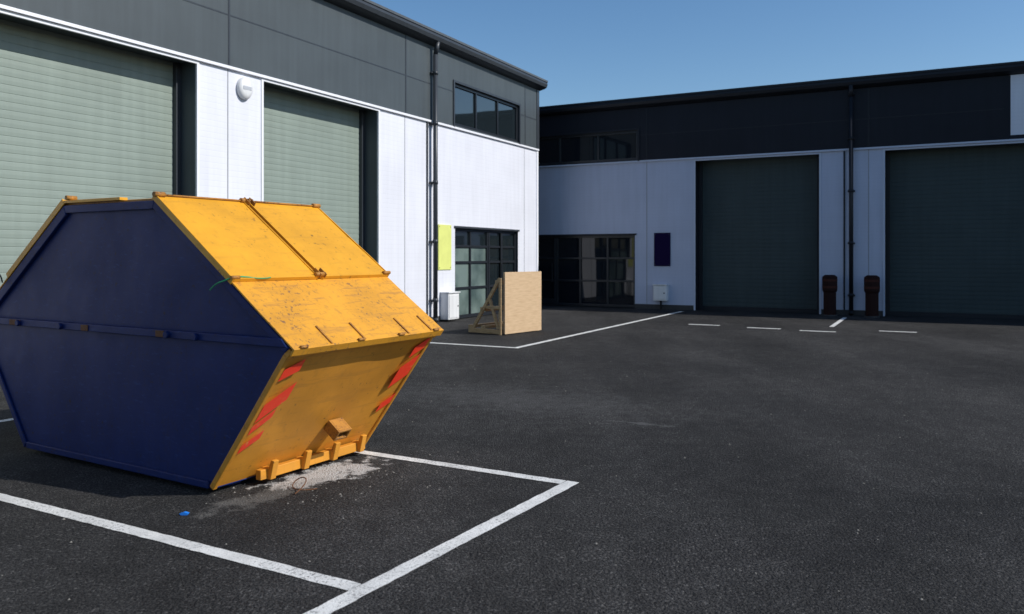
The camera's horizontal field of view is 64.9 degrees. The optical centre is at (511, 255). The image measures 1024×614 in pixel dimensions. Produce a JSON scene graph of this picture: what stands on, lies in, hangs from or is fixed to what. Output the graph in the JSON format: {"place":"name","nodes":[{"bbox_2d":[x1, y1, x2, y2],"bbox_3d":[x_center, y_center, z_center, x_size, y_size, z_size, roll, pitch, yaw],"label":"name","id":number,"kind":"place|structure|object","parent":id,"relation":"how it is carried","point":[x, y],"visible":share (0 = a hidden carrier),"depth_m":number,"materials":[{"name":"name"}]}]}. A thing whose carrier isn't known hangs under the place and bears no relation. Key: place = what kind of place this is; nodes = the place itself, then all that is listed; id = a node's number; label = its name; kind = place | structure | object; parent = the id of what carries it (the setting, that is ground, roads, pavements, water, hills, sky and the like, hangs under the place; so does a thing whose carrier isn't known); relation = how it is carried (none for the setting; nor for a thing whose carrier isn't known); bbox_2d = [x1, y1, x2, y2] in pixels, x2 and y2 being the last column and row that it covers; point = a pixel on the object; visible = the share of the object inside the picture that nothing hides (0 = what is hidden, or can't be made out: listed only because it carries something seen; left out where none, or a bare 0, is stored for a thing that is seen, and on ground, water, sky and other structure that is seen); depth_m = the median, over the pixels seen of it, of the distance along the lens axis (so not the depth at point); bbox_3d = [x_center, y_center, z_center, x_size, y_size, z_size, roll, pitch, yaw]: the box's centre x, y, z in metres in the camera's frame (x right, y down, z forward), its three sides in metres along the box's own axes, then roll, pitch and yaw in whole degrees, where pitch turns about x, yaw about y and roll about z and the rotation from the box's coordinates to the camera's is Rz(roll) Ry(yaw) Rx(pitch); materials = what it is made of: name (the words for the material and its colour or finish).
{"place":"outdoors","nodes":[
{"label":"outdoors","id":0,"kind":"place"},
{"bbox_2d":[0,305,1023,613],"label":"ground","id":1,"kind":"structure","parent":0,"point":[772,441],"depth_m":5.47,"materials":[{"name":"black asphalt"}]},
{"bbox_2d":[0,191,442,489],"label":"enclosed skip","id":2,"kind":"object","parent":1,"relation":"on","point":[210,342],"visible":1,"depth_m":5.84,"materials":[{"name":"blue paint"}]},
{"bbox_2d":[0,0,547,322],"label":"industrial unit","id":3,"kind":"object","parent":1,"relation":"on","point":[387,139],"visible":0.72,"depth_m":15.33,"materials":[{"name":"metal"}]},
{"bbox_2d":[236,77,252,99],"bbox_3d":[-4.617,-2.900,13.954,0.112,0.390,0.320,0,0,28],"label":"alarm sounder","id":4,"kind":"object","parent":3,"relation":"attached to","point":[244,88],"visible":1,"depth_m":13.89,"materials":[{"name":"grey plastic"}]},
{"bbox_2d":[438,224,450,269],"bbox_3d":[-1.644,-0.210,19.711,0.026,1.100,0.580,0,0,28],"label":"wall sign","id":5,"kind":"object","parent":3,"relation":"attached to","point":[444,247],"visible":0.95,"depth_m":19.68,"materials":[{"name":"paint"}]},
{"bbox_2d":[455,87,514,138],"bbox_3d":[-0.700,-3.790,21.675,0.003,0.920,3.395,0,0,28],"label":"upper window pane","id":6,"kind":"structure","parent":3,"relation":"in","point":[464,100],"depth_m":21.61,"materials":[{"name":"clear glass"}]},
{"bbox_2d":[455,84,517,141],"bbox_3d":[-0.701,-3.790,21.676,0.100,1.060,3.535,0,0,28],"label":"upper window frame","id":7,"kind":"structure","parent":3,"relation":"in","point":[476,93],"depth_m":21.80,"materials":[{"name":"black paint"}]},
{"bbox_2d":[292,477,316,493],"bbox_3d":[-1.446,1.557,5.495,0.166,0.074,0.172,0,0,45],"label":"rusty wire","id":8,"kind":"object","parent":1,"relation":"on","point":[302,486],"visible":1,"depth_m":5.48,"materials":[{"name":"metal"}]},
{"bbox_2d":[0,311,682,613],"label":"parking lines","id":9,"kind":"object","parent":1,"relation":"on","point":[350,595],"visible":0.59,"depth_m":4.53,"materials":[{"name":"paint"}]},
{"bbox_2d":[440,291,459,320],"bbox_3d":[-1.512,1.240,19.710,0.269,0.720,0.530,0,0,28],"label":"meter box","id":10,"kind":"object","parent":1,"relation":"on","point":[449,305],"visible":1,"depth_m":19.53,"materials":[{"name":"white plastic"}]},
{"bbox_2d":[449,295,458,317],"bbox_3d":[-1.412,1.235,19.658,0.013,0.550,0.440,0,0,28],"label":"door","id":11,"kind":"structure","parent":10,"relation":"in","point":[453,299],"depth_m":19.62,"materials":[{"name":"white metal"}]},
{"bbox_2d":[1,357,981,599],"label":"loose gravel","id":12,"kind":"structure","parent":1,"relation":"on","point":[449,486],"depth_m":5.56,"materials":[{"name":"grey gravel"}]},
{"bbox_2d":[468,271,540,334],"bbox_3d":[-0.133,0.965,16.965,0.950,1.270,1.300,0,0,39],"label":"timber frame","id":13,"kind":"object","parent":1,"relation":"on","point":[520,307],"visible":1,"depth_m":16.55,"materials":[{"name":"brown wood"}]},
{"bbox_2d":[652,284,668,308],"bbox_3d":[4.439,1.225,24.046,0.450,0.750,0.209,0,0,28],"label":"meter box","id":14,"kind":"object","parent":1,"relation":"on","point":[660,292],"visible":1,"depth_m":23.97,"materials":[{"name":"white plastic"}]},
{"bbox_2d":[654,287,665,299],"bbox_3d":[4.400,1.115,23.974,0.360,0.370,0.013,0,0,28],"label":"door","id":15,"kind":"structure","parent":14,"relation":"in","point":[658,291],"depth_m":23.96,"materials":[{"name":"grey metal"}]},
{"bbox_2d":[538,61,1023,319],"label":"industrial unit","id":16,"kind":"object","parent":1,"relation":"on","point":[907,188],"visible":0.77,"depth_m":22.61,"materials":[{"name":"metal"}]},
{"bbox_2d":[538,133,635,162],"bbox_3d":[2.120,-3.370,25.450,3.790,0.760,0.007,0,0,28],"label":"upper window pane","id":17,"kind":"structure","parent":16,"relation":"in","point":[616,146],"depth_m":25.31,"materials":[{"name":"black glass"}]},
{"bbox_2d":[538,130,636,164],"bbox_3d":[2.120,-3.370,25.449,3.930,0.900,0.100,0,0,28],"label":"upper window frame","id":18,"kind":"structure","parent":16,"relation":"in","point":[635,131],"depth_m":25.20,"materials":[{"name":"black paint"}]},
{"bbox_2d":[654,233,669,265],"bbox_3d":[4.497,-0.190,24.115,0.500,1.000,0.026,0,0,28],"label":"wall sign","id":19,"kind":"object","parent":16,"relation":"attached to","point":[661,249],"visible":1,"depth_m":24.11,"materials":[{"name":"paint"}]},
{"bbox_2d":[691,317,916,332],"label":"bay dash markings","id":20,"kind":"object","parent":1,"relation":"on","point":[838,322],"visible":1,"depth_m":18.06,"materials":[{"name":"paint"}]},
{"bbox_2d":[822,275,837,315],"bbox_3d":[8.494,1.055,21.531,0.386,1.090,0.386,0,0,28],"label":"bollard","id":21,"kind":"object","parent":1,"relation":"on","point":[829,286],"visible":1,"depth_m":21.39,"materials":[{"name":"red"}]},
{"bbox_2d":[864,275,879,317],"bbox_3d":[9.406,1.055,21.052,0.386,1.090,0.386,0,0,28],"label":"bollard","id":22,"kind":"object","parent":1,"relation":"on","point":[871,286],"visible":1,"depth_m":20.91,"materials":[{"name":"red"}]},
{"bbox_2d":[371,0,1023,106],"label":"sky","id":23,"kind":"structure","parent":0,"point":[585,50],"materials":[{"name":"blue"}]}
]}

